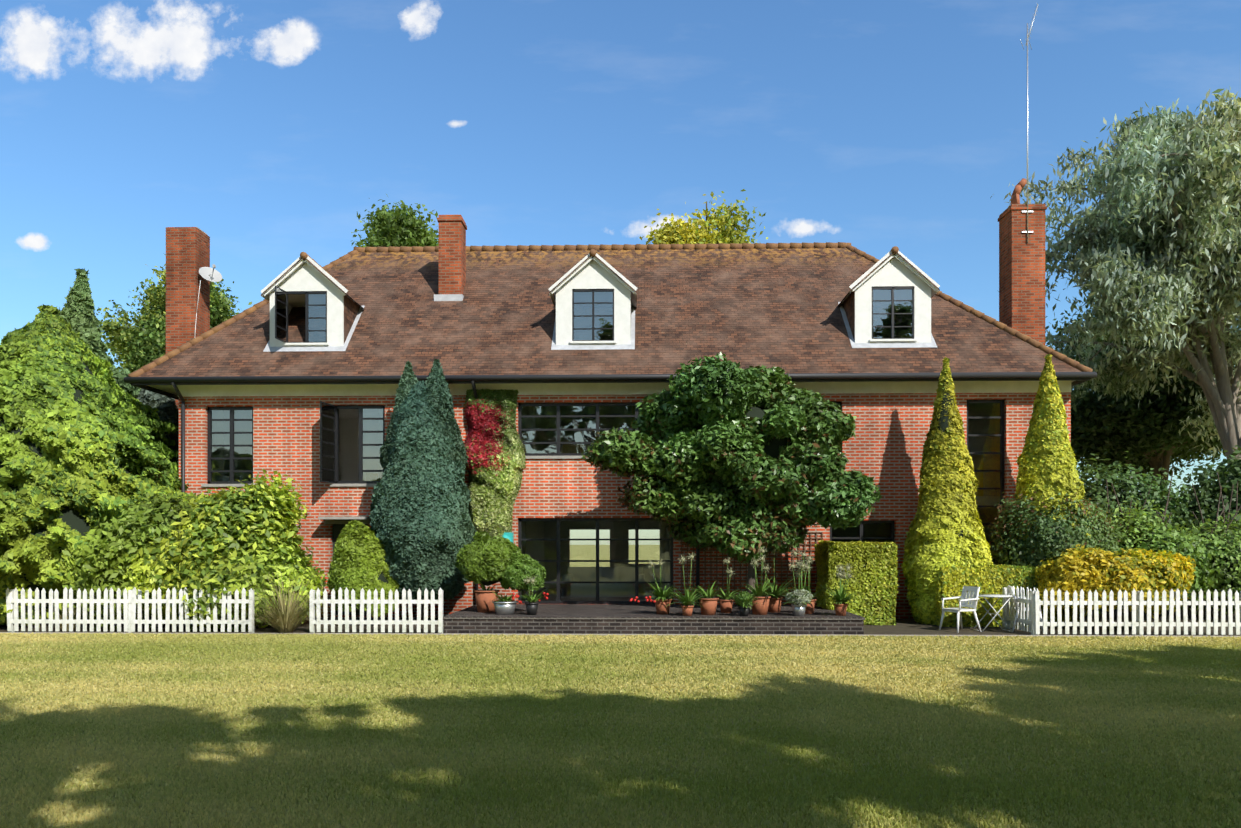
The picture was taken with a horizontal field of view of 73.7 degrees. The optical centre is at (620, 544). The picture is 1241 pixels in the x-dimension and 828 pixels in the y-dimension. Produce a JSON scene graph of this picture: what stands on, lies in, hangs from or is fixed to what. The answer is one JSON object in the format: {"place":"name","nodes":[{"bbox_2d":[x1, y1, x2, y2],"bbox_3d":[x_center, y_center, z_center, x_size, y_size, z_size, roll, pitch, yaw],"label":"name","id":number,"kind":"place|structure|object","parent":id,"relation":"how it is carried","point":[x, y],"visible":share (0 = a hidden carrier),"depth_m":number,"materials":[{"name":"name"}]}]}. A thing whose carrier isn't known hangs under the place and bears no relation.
{"place":"outdoors","nodes":[
{"label":"outdoors","id":0,"kind":"place"},
{"bbox_2d":[94,253,251,396],"bbox_3d":[-16.324,-4.765,31.141,6.192,13.022,6.739,0,0,45],"label":"tree","id":1,"kind":"object","parent":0,"point":[141,342],"depth_m":30.07,"materials":[{"name":"plant"}]},
{"bbox_2d":[288,294,325,314],"bbox_3d":[-7.503,-5.329,21.178,1.720,1.451,2.540,0,0,2],"label":"dormer room lining","id":2,"kind":"object","parent":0,"point":[296,300],"depth_m":20.55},
{"bbox_2d":[300,252,335,279],"bbox_3d":[-7.513,-6.874,20.776,0.170,0.170,2.216,0,0,2],"label":"ridge flashing","id":3,"kind":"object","parent":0,"point":[303,255],"depth_m":19.68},
{"bbox_2d":[455,531,521,585],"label":"terrace shrub","id":4,"kind":"object","parent":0,"point":[488,553],"depth_m":16.62,"materials":[{"name":"plant"}]},
{"bbox_2d":[500,553,546,591],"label":"terrace shrub","id":5,"kind":"object","parent":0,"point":[518,570],"depth_m":16.63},
{"bbox_2d":[589,249,595,256],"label":"dormer ridge","id":6,"kind":"structure","parent":0,"point":[592,252],"depth_m":19.49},
{"bbox_2d":[574,292,612,304],"bbox_3d":[-0.615,-5.329,20.997,1.720,1.451,2.540,0,0,2],"label":"dormer room lining","id":7,"kind":"object","parent":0,"point":[606,296],"depth_m":20.30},
{"bbox_2d":[0,605,1239,635],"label":"garden bed ground","id":8,"kind":"structure","parent":0,"point":[907,627],"depth_m":16.72,"materials":[{"name":"soil"}]},
{"bbox_2d":[41,607,87,630],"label":"plant","id":9,"kind":"object","parent":8,"relation":"on","point":[60,618],"visible":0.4,"depth_m":16.44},
{"bbox_2d":[0,304,199,626],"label":"tree","id":10,"kind":"object","parent":8,"relation":"on","point":[85,451],"depth_m":17.32,"materials":[{"name":"plant"}]},
{"bbox_2d":[60,486,197,629],"bbox_3d":[-9.746,0.293,17.464,3.287,2.955,2.929,0,0,2],"label":"shrub","id":11,"kind":"object","parent":8,"relation":"on","point":[105,561],"visible":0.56,"depth_m":16.50,"materials":[{"name":"green plant"}]},
{"bbox_2d":[6,587,253,632],"bbox_3d":[-9.549,1.276,16.121,4.875,0.900,0.102,0,0,2],"label":"picket fence","id":12,"kind":"object","parent":8,"relation":"on","point":[129,602],"visible":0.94,"depth_m":16.08,"materials":[{"name":"paint"}]},
{"bbox_2d":[122,469,320,629],"bbox_3d":[-8.651,0.078,17.546,4.139,3.404,3.498,0,0,2],"label":"shrub","id":13,"kind":"object","parent":8,"relation":"on","point":[260,513],"visible":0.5,"depth_m":16.80,"materials":[{"name":"green plant"}]},
{"bbox_2d":[170,530,327,631],"bbox_3d":[-7.828,0.766,17.216,3.244,2.192,2.882,0,0,2],"label":"shrub","id":14,"kind":"object","parent":8,"relation":"on","point":[229,576],"visible":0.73,"depth_m":16.58,"materials":[{"name":"green plant"}]},
{"bbox_2d":[217,567,329,632],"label":"grass tuft","id":15,"kind":"object","parent":8,"relation":"on","point":[285,621],"visible":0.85,"depth_m":16.05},
{"bbox_2d":[325,520,399,615],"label":"shrub","id":16,"kind":"object","parent":8,"relation":"on","point":[356,541],"depth_m":17.17,"materials":[{"name":"plant"}]},
{"bbox_2d":[310,587,442,632],"bbox_3d":[-4.716,1.276,15.994,2.579,0.899,0.102,0,0,2],"label":"picket fence","id":17,"kind":"object","parent":8,"relation":"on","point":[332,601],"visible":0.96,"depth_m":15.95,"materials":[{"name":"paint"}]},
{"bbox_2d":[369,381,476,619],"bbox_3d":[-4.471,-0.961,18.398,2.470,5.373,2.878,0,0,2],"label":"blue cypress","id":18,"kind":"object","parent":8,"relation":"on","point":[405,494],"depth_m":17.47,"materials":[{"name":"plant"}]},
{"bbox_2d":[380,360,417,470],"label":"cypress tree","id":19,"kind":"object","parent":18,"relation":"on","point":[408,380],"visible":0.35,"depth_m":18.20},
{"bbox_2d":[425,359,467,467],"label":"cypress tree","id":20,"kind":"object","parent":18,"relation":"on","point":[440,396],"visible":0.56,"depth_m":18.15,"materials":[{"name":"plant"}]},
{"bbox_2d":[179,392,1070,618],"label":"brick house walls","id":21,"kind":"structure","parent":8,"relation":"on","point":[884,447],"depth_m":19.28,"materials":[{"name":"brick"}]},
{"bbox_2d":[166,227,209,407],"bbox_3d":[-12.321,-3.584,23.576,0.860,10.620,0.750,0,0,2],"label":"chimney","id":22,"kind":"object","parent":21,"relation":"on","point":[187,253],"visible":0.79,"depth_m":23.20,"materials":[{"name":"brick"}]},
{"bbox_2d":[195,280,200,332],"bbox_3d":[-12.056,-5.649,23.191,0.566,3.553,0.040,0,0,-2],"label":"dish cable","id":23,"kind":"object","parent":22,"relation":"attached to","point":[197,307],"visible":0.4,"depth_m":23.19,"materials":[{"name":"white plastic"}]},
{"bbox_2d":[199,264,221,283],"bbox_3d":[-11.563,-7.597,23.325,0.516,0.538,0.526,0,0,2],"label":"satellite dish","id":24,"kind":"object","parent":22,"relation":"attached to","point":[212,274],"visible":1,"depth_m":23.36,"materials":[{"name":"grey"}]},
{"bbox_2d":[333,524,367,614],"bbox_3d":[-6.360,0.601,19.543,0.870,2.150,0.050,0,0,2],"label":"side door","id":25,"kind":"structure","parent":21,"relation":"attached to","point":[337,529],"depth_m":19.53,"materials":[{"name":"grey paint"}]},
{"bbox_2d":[464,389,526,537],"bbox_3d":[-2.967,-1.674,19.073,1.538,3.891,0.528,0,0,2],"label":"climbing plant","id":26,"kind":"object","parent":21,"relation":"attached to","point":[496,458],"depth_m":19.05,"materials":[{"name":"green plant"}]},
{"bbox_2d":[501,532,513,543],"bbox_3d":[-2.713,-0.049,19.201,0.440,0.450,0.200,0,0,2],"label":"hose reel","id":27,"kind":"object","parent":21,"relation":"attached to","point":[509,536],"visible":0.23,"depth_m":19.12,"materials":[{"name":"teal"}]},
{"bbox_2d":[202,455,898,576],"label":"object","id":28,"kind":"object","parent":21,"relation":"attached to","point":[342,520],"depth_m":19.36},
{"bbox_2d":[562,567,644,596],"bbox_3d":[-0.421,0.971,21.512,2.100,0.750,0.900,0,0,2],"label":"living room sofa","id":29,"kind":"object","parent":21,"relation":"in","point":[572,576],"depth_m":21.09,"materials":[{"name":"grey fabric"}]},
{"bbox_2d":[212,410,999,600],"bbox_3d":[0.047,-0.999,22.950,20.280,5.350,6.910,0,0,2],"label":"house interior","id":30,"kind":"object","parent":21,"relation":"in","point":[348,449],"depth_m":22.95,"materials":[{"name":"black"}]},
{"bbox_2d":[207,399,1004,603],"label":"window frames","id":31,"kind":"structure","parent":21,"relation":"attached to","point":[558,453],"depth_m":19.38,"materials":[{"name":"metal"}]},
{"bbox_2d":[211,403,1000,563],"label":"window panes","id":32,"kind":"object","parent":31,"relation":"in","point":[328,449],"visible":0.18,"depth_m":19.40,"materials":[{"name":"glass"}]},
{"bbox_2d":[213,403,999,600],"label":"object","id":33,"kind":"object","parent":21,"relation":"in","point":[665,524],"depth_m":20.05,"materials":[{"name":"fabric"}]},
{"bbox_2d":[138,248,1081,376],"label":"tiled roof slopes","id":34,"kind":"structure","parent":21,"relation":"on","point":[767,308],"depth_m":20.24,"materials":[{"name":"tile"}]},
{"bbox_2d":[261,256,348,346],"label":"dormer wall","id":35,"kind":"structure","parent":34,"relation":"on","point":[304,275],"depth_m":19.83,"materials":[{"name":"paint"}]},
{"bbox_2d":[275,286,326,342],"bbox_3d":[-7.562,-5.439,19.632,1.037,1.231,0.574,0,0,2],"label":"window frame","id":36,"kind":"object","parent":35,"relation":"in","point":[307,317],"visible":0.73,"depth_m":19.86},
{"bbox_2d":[277,288,325,341],"bbox_3d":[-7.648,-5.439,19.815,1.153,1.231,0.425,0,0,-26],"label":"dormer glass","id":37,"kind":"object","parent":36,"relation":"in","point":[281,309],"visible":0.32,"depth_m":19.77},
{"bbox_2d":[261,258,360,342],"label":"dormer roof cheeks","id":38,"kind":"object","parent":34,"relation":"on","point":[352,306],"visible":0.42,"depth_m":20.05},
{"bbox_2d":[263,306,364,351],"bbox_3d":[-7.523,-5.342,20.412,1.980,1.489,1.408,0,0,2],"label":"dormer flashing","id":39,"kind":"object","parent":34,"relation":"on","point":[268,348],"visible":0.73,"depth_m":19.81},
{"bbox_2d":[434,294,463,300],"bbox_3d":[-4.403,-6.213,21.497,0.740,0.370,0.640,0,0,2],"label":"chimney flashing","id":40,"kind":"object","parent":34,"relation":"on","point":[448,297],"visible":0.21,"depth_m":21.18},
{"bbox_2d":[437,215,466,293],"bbox_3d":[-4.372,-7.164,21.516,0.640,2.580,0.640,0,0,2],"label":"chimney","id":41,"kind":"object","parent":34,"relation":"on","point":[452,253],"visible":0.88,"depth_m":21.23,"materials":[{"name":"brick"}]},
{"bbox_2d":[548,253,637,344],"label":"dormer wall","id":42,"kind":"structure","parent":34,"relation":"on","point":[592,273],"depth_m":19.66,"materials":[{"name":"paint"}]},
{"bbox_2d":[572,290,613,340],"bbox_3d":[-0.649,-5.439,19.707,1.000,1.231,0.060,0,0,2],"label":"window frame","id":43,"kind":"object","parent":42,"relation":"in","point":[592,315],"visible":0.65,"depth_m":19.69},
{"bbox_2d":[574,291,612,339],"bbox_3d":[-0.649,-5.439,19.707,1.000,1.231,0.001,0,0,2],"label":"dormer glass","id":44,"kind":"object","parent":43,"relation":"in","point":[578,321],"visible":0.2,"depth_m":19.71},
{"bbox_2d":[551,305,634,349],"bbox_3d":[-0.635,-5.342,20.231,1.980,1.489,1.408,0,0,2],"label":"dormer flashing","id":45,"kind":"object","parent":34,"relation":"on","point":[554,346],"visible":0.67,"depth_m":19.63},
{"bbox_2d":[838,302,936,347],"bbox_3d":[6.433,-5.342,20.045,1.980,1.489,1.408,0,0,2],"label":"dormer flashing","id":46,"kind":"object","parent":34,"relation":"on","point":[885,345],"visible":0.73,"depth_m":19.44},
{"bbox_2d":[839,253,939,337],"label":"dormer roof cheeks","id":47,"kind":"object","parent":34,"relation":"on","point":[847,301],"visible":0.34,"depth_m":19.73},
{"bbox_2d":[849,251,939,342],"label":"dormer wall","id":48,"kind":"structure","parent":47,"relation":"attached to","point":[894,270],"depth_m":19.47,"materials":[{"name":"paint"}]},
{"bbox_2d":[872,287,913,338],"bbox_3d":[6.419,-5.439,19.521,1.000,1.231,0.060,0,0,2],"label":"window frame","id":49,"kind":"object","parent":48,"relation":"in","point":[892,313],"visible":0.71,"depth_m":19.50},
{"bbox_2d":[873,289,911,337],"bbox_3d":[6.419,-5.439,19.521,1.000,1.231,0.001,0,0,2],"label":"dormer glass","id":50,"kind":"object","parent":49,"relation":"in","point":[874,323],"visible":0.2,"depth_m":19.52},
{"bbox_2d":[131,378,1089,399],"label":"soffit","id":51,"kind":"structure","parent":21,"relation":"attached to","point":[174,396],"depth_m":18.85,"materials":[{"name":"paint"}]},
{"bbox_2d":[124,372,1096,604],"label":"gutters and downpipes","id":52,"kind":"object","parent":21,"relation":"attached to","point":[471,378],"visible":0.58,"depth_m":18.75,"materials":[{"name":"grey"}]},
{"bbox_2d":[128,242,1092,376],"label":"ridge tiles","id":53,"kind":"object","parent":21,"relation":"on","point":[946,297],"visible":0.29,"depth_m":22.72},
{"bbox_2d":[549,255,636,308],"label":"dormer roof cheeks","id":54,"kind":"object","parent":53,"relation":"on","point":[633,299],"visible":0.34,"depth_m":19.55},
{"bbox_2d":[147,380,1075,394],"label":"house soffit","id":55,"kind":"structure","parent":21,"relation":"attached to","point":[168,388],"depth_m":19.91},
{"bbox_2d":[178,380,1070,418],"bbox_3d":[0.047,-3.629,22.950,20.784,0.290,7.424,0,0,2],"label":"house frieze","id":56,"kind":"object","parent":21,"relation":"attached to","point":[607,388],"visible":0.21,"depth_m":19.29,"materials":[{"name":"paint"}]},
{"bbox_2d":[521,521,890,600],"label":"patio door panes","id":57,"kind":"object","parent":21,"relation":"on","point":[619,557],"depth_m":19.39,"materials":[{"name":"clear glass"}]},
{"bbox_2d":[681,532,822,598],"bbox_3d":[3.043,0.486,19.140,3.272,1.542,0.030,0,0,2],"label":"trellis","id":58,"kind":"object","parent":21,"relation":"attached to","point":[740,568],"depth_m":19.14,"materials":[{"name":"brown wood"}]},
{"bbox_2d":[998,204,1046,344],"bbox_3d":[11.088,-3.759,22.860,0.960,10.970,0.860,0,0,2],"label":"chimney","id":59,"kind":"object","parent":21,"relation":"on","point":[1021,285],"visible":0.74,"depth_m":22.46,"materials":[{"name":"brick"}]},
{"bbox_2d":[1020,4,1037,242],"bbox_3d":[11.071,-11.406,22.400,0.386,6.463,0.611,0,0,35],"label":"antenna","id":60,"kind":"object","parent":59,"relation":"attached to","point":[1027,211],"visible":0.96,"depth_m":22.42,"materials":[{"name":"silver metal"}]},
{"bbox_2d":[444,619,863,634],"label":"brick retaining wall","id":61,"kind":"structure","parent":8,"relation":"on","point":[565,626],"depth_m":15.89,"materials":[{"name":"brick"}]},
{"bbox_2d":[443,604,864,619],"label":"patio","id":62,"kind":"structure","parent":61,"relation":"on","point":[604,611],"depth_m":16.45,"materials":[{"name":"stone"}]},
{"bbox_2d":[473,582,499,612],"bbox_3d":[-2.786,1.054,17.083,0.575,0.683,0.679,0,0,2],"label":"terracotta pot","id":63,"kind":"object","parent":62,"relation":"on","point":[484,597],"visible":0.83,"depth_m":16.89,"materials":[{"name":"orange ceramic"}]},
{"bbox_2d":[492,591,521,614],"bbox_3d":[-2.310,1.143,16.489,0.619,0.505,0.663,0,0,-31],"label":"galvanised tub","id":64,"kind":"object","parent":62,"relation":"on","point":[505,605],"visible":0.94,"depth_m":16.35,"materials":[{"name":"grey"}]},
{"bbox_2d":[521,576,545,614],"bbox_3d":[-1.806,1.013,16.433,0.520,0.766,0.607,0,0,19],"label":"black pot","id":65,"kind":"object","parent":62,"relation":"on","point":[531,606],"visible":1,"depth_m":16.35,"materials":[{"name":"black"}]},
{"bbox_2d":[511,592,655,602],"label":"red flowers","id":66,"kind":"object","parent":62,"relation":"on","point":[631,599],"visible":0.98,"depth_m":16.36,"materials":[{"name":"red plant"}]},
{"bbox_2d":[646,559,681,613],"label":"potted agapanthus","id":67,"kind":"object","parent":62,"relation":"on","point":[662,599],"visible":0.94,"depth_m":16.46,"materials":[{"name":"plant"}]},
{"bbox_2d":[663,552,709,615],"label":"potted agapanthus","id":68,"kind":"object","parent":62,"relation":"on","point":[688,600],"visible":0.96,"depth_m":16.09,"materials":[{"name":"plant"}]},
{"bbox_2d":[694,581,721,614],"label":"potted agapanthus","id":69,"kind":"object","parent":62,"relation":"on","point":[708,603],"visible":0.98,"depth_m":16.30,"materials":[{"name":"ceramic"}]},
{"bbox_2d":[716,557,739,612],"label":"potted agapanthus","id":70,"kind":"object","parent":62,"relation":"on","point":[726,603],"visible":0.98,"depth_m":16.79,"materials":[{"name":"ceramic"}]},
{"bbox_2d":[731,592,756,615],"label":"potted plant","id":71,"kind":"object","parent":62,"relation":"on","point":[743,610],"visible":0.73,"depth_m":16.03,"materials":[{"name":"plant"}]},
{"bbox_2d":[735,591,752,605],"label":"foliage","id":72,"kind":"object","parent":71,"relation":"on","point":[746,595],"visible":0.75,"depth_m":16.02,"materials":[{"name":"green plant"}]},
{"bbox_2d":[742,547,781,614],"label":"potted agapanthus","id":73,"kind":"object","parent":62,"relation":"on","point":[760,606],"visible":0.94,"depth_m":16.37,"materials":[{"name":"plant"}]},
{"bbox_2d":[752,549,795,612],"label":"potted agapanthus","id":74,"kind":"object","parent":62,"relation":"on","point":[775,602],"visible":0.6,"depth_m":16.91,"materials":[{"name":"plant"}]},
{"bbox_2d":[784,560,814,615],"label":"potted agapanthus","id":75,"kind":"object","parent":62,"relation":"on","point":[798,610],"visible":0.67,"depth_m":16.11,"materials":[{"name":"grey"}]},
{"bbox_2d":[785,589,812,604],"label":"foliage","id":76,"kind":"object","parent":75,"relation":"on","point":[800,593],"visible":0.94,"depth_m":16.03,"materials":[{"name":"green plant"}]},
{"bbox_2d":[791,550,820,613],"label":"potted agapanthus","id":77,"kind":"object","parent":62,"relation":"on","point":[810,608],"visible":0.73,"depth_m":16.61,"materials":[{"name":"ceramic"}]},
{"bbox_2d":[820,564,861,615],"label":"potted agapanthus","id":78,"kind":"object","parent":62,"relation":"on","point":[840,604],"visible":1,"depth_m":16.16,"materials":[{"name":"plant"}]},
{"bbox_2d":[814,540,898,624],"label":"tall hedge","id":79,"kind":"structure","parent":8,"relation":"on","point":[877,575],"depth_m":17.61,"materials":[{"name":"plant"}]},
{"bbox_2d":[901,357,992,624],"bbox_3d":[7.077,-1.142,18.053,1.878,5.850,1.723,0,0,2],"label":"gold cypress","id":80,"kind":"object","parent":8,"relation":"on","point":[919,566],"depth_m":17.61,"materials":[{"name":"plant"}]},
{"bbox_2d":[939,586,980,632],"bbox_3d":[6.744,1.285,16.431,0.593,0.892,0.556,0,0,-18],"label":"garden chair","id":81,"kind":"object","parent":8,"relation":"on","point":[972,590],"visible":0.98,"depth_m":16.44,"materials":[{"name":"white plastic"}]},
{"bbox_2d":[934,564,1037,626],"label":"hedge block","id":82,"kind":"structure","parent":8,"relation":"on","point":[990,584],"depth_m":17.23,"materials":[{"name":"plant"}]},
{"bbox_2d":[972,594,1012,631],"bbox_3d":[7.398,1.372,16.454,0.720,0.722,0.720,0,0,2],"label":"folding table","id":83,"kind":"object","parent":8,"relation":"on","point":[998,596],"visible":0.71,"depth_m":16.33,"materials":[{"name":"grey paint"}]},
{"bbox_2d":[1002,585,1037,634],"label":"gate","id":84,"kind":"structure","parent":8,"relation":"on","point":[1029,600],"depth_m":16.29,"materials":[{"name":"paint"}]},
{"bbox_2d":[1007,586,1042,631],"bbox_3d":[8.094,1.285,16.544,0.593,0.892,0.556,0,0,17],"label":"garden chair","id":85,"kind":"object","parent":8,"relation":"on","point":[1014,598],"visible":0.52,"depth_m":16.39,"materials":[{"name":"white plastic"}]},
{"bbox_2d":[997,354,1095,621],"bbox_3d":[9.210,-1.166,17.949,1.891,5.914,1.726,0,0,2],"label":"gold cypress","id":86,"kind":"object","parent":8,"relation":"on","point":[1046,469],"depth_m":17.63,"materials":[{"name":"plant"}]},
{"bbox_2d":[982,487,1123,568],"bbox_3d":[9.343,0.030,17.783,2.772,2.475,2.263,0,0,2],"label":"shrub","id":87,"kind":"object","parent":8,"relation":"on","point":[1101,533],"visible":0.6,"depth_m":17.42,"materials":[{"name":"green plant"}]},
{"bbox_2d":[1031,544,1195,617],"bbox_3d":[9.988,0.716,16.798,3.013,1.456,2.149,0,0,23],"label":"golden shrub","id":88,"kind":"object","parent":8,"relation":"on","point":[1077,569],"depth_m":16.20,"materials":[{"name":"plant"}]},
{"bbox_2d":[991,86,1240,465],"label":"eucalyptus","id":89,"kind":"object","parent":8,"relation":"on","point":[1210,179],"depth_m":23.78,"materials":[{"name":"plant"}]},
{"bbox_2d":[1035,588,1240,635],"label":"picket fence","id":90,"kind":"object","parent":8,"relation":"on","point":[1137,603],"visible":0.96,"depth_m":15.56,"materials":[{"name":"paint"}]},
{"bbox_2d":[1098,495,1226,613],"bbox_3d":[11.473,0.276,18.823,3.432,2.758,3.009,0,0,2],"label":"bush","id":91,"kind":"object","parent":8,"relation":"on","point":[1149,535],"visible":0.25,"depth_m":18.12,"materials":[{"name":"green plant"}]},
{"bbox_2d":[1098,471,1240,620],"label":"bush stems","id":92,"kind":"object","parent":8,"relation":"on","point":[1188,607],"visible":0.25,"depth_m":19.37,"materials":[{"name":"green plant"}]},
{"bbox_2d":[1076,451,1212,531],"bbox_3d":[12.795,-0.516,22.129,5.622,4.146,4.235,0,0,2],"label":"bush","id":93,"kind":"object","parent":92,"relation":"attached to","point":[1124,489],"visible":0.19,"depth_m":21.11,"materials":[{"name":"green plant"}]},
{"bbox_2d":[1160,511,1240,614],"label":"bush","id":94,"kind":"object","parent":8,"relation":"on","point":[1227,563],"visible":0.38,"depth_m":18.44,"materials":[{"name":"green plant"}]},
{"bbox_2d":[0,632,1239,637],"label":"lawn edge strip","id":95,"kind":"object","parent":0,"point":[627,634],"visible":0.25,"depth_m":15.72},
{"bbox_2d":[0,545,1240,827],"bbox_3d":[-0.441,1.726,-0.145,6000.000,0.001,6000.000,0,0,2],"label":"lawn","id":96,"kind":"structure","parent":0,"point":[584,553],"depth_m":7.32,"materials":[{"name":"green plant"}]},
{"bbox_2d":[59,268,140,398],"bbox_3d":[-18.183,-3.719,27.584,9.510,11.146,7.876,0,0,2],"label":"conifer tree","id":97,"kind":"object","parent":96,"relation":"on","point":[77,312],"visible":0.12,"depth_m":27.59,"materials":[{"name":"plant"}]},
{"bbox_2d":[137,388,178,498],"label":"tree","id":98,"kind":"object","parent":96,"relation":"on","point":[168,411],"depth_m":20.88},
{"bbox_2d":[1139,444,1240,613],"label":"bush","id":99,"kind":"object","parent":96,"relation":"on","point":[1229,474],"visible":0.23,"depth_m":21.10,"materials":[{"name":"green plant"}]},
{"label":"trunk and limbs of the left tree behind the roof","id":100,"kind":"object","parent":96,"relation":"on","visible":0},
{"bbox_2d":[351,194,438,247],"bbox_3d":[-10.470,-11.844,40.182,6.621,9.620,6.396,0,0,10],"label":"tree","id":101,"kind":"object","parent":100,"relation":"on","point":[385,228],"visible":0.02,"depth_m":38.70,"materials":[{"name":"green plant"}]},
{"bbox_2d":[0,0,1240,544],"label":"sky","id":102,"kind":"structure","parent":0,"point":[265,128],"materials":[{"name":"blue"}]},
{"bbox_2d":[639,189,767,244],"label":"tree","id":103,"kind":"object","parent":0,"point":[682,232],"depth_m":40.09,"materials":[{"name":"plant"}]},
{"bbox_2d":[581,352,882,609],"bbox_3d":[2.257,-1.257,17.720,6.221,5.310,3.311,0,0,2],"label":"magnolia","id":104,"kind":"object","parent":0,"point":[806,481],"depth_m":16.89,"materials":[{"name":"plant"}]},
{"bbox_2d":[873,289,911,302],"bbox_3d":[6.453,-5.329,20.811,1.720,1.451,2.540,0,0,2],"label":"dormer room lining","id":105,"kind":"object","parent":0,"point":[899,294],"depth_m":20.13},
{"bbox_2d":[890,246,898,253],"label":"dormer ridge","id":106,"kind":"structure","parent":0,"point":[894,249],"depth_m":19.30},
{"bbox_2d":[1073,435,1102,474],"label":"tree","id":107,"kind":"object","parent":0,"point":[1100,451],"depth_m":33.83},
{"bbox_2d":[1045,296,1236,499],"bbox_3d":[20.814,-3.934,32.237,12.090,11.421,10.534,0,0,2],"label":"tree","id":108,"kind":"object","parent":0,"point":[1097,426],"depth_m":30.78,"materials":[{"name":"plant"}]},
{"bbox_3d":[-0.603,-8.869,22.382,24.110,0.830,2.330,0,0,2],"label":"chimney mortar capping","id":109,"kind":"object","parent":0,"visible":0},
{"bbox_2d":[1010,178,1026,204],"bbox_3d":[10.969,-9.682,22.813,0.484,0.796,0.320,0,0,2],"label":"chimney pot","id":110,"kind":"object","parent":109,"relation":"on","point":[1019,186],"visible":0.67,"depth_m":22.73,"materials":[{"name":"ceramic"}]}
]}

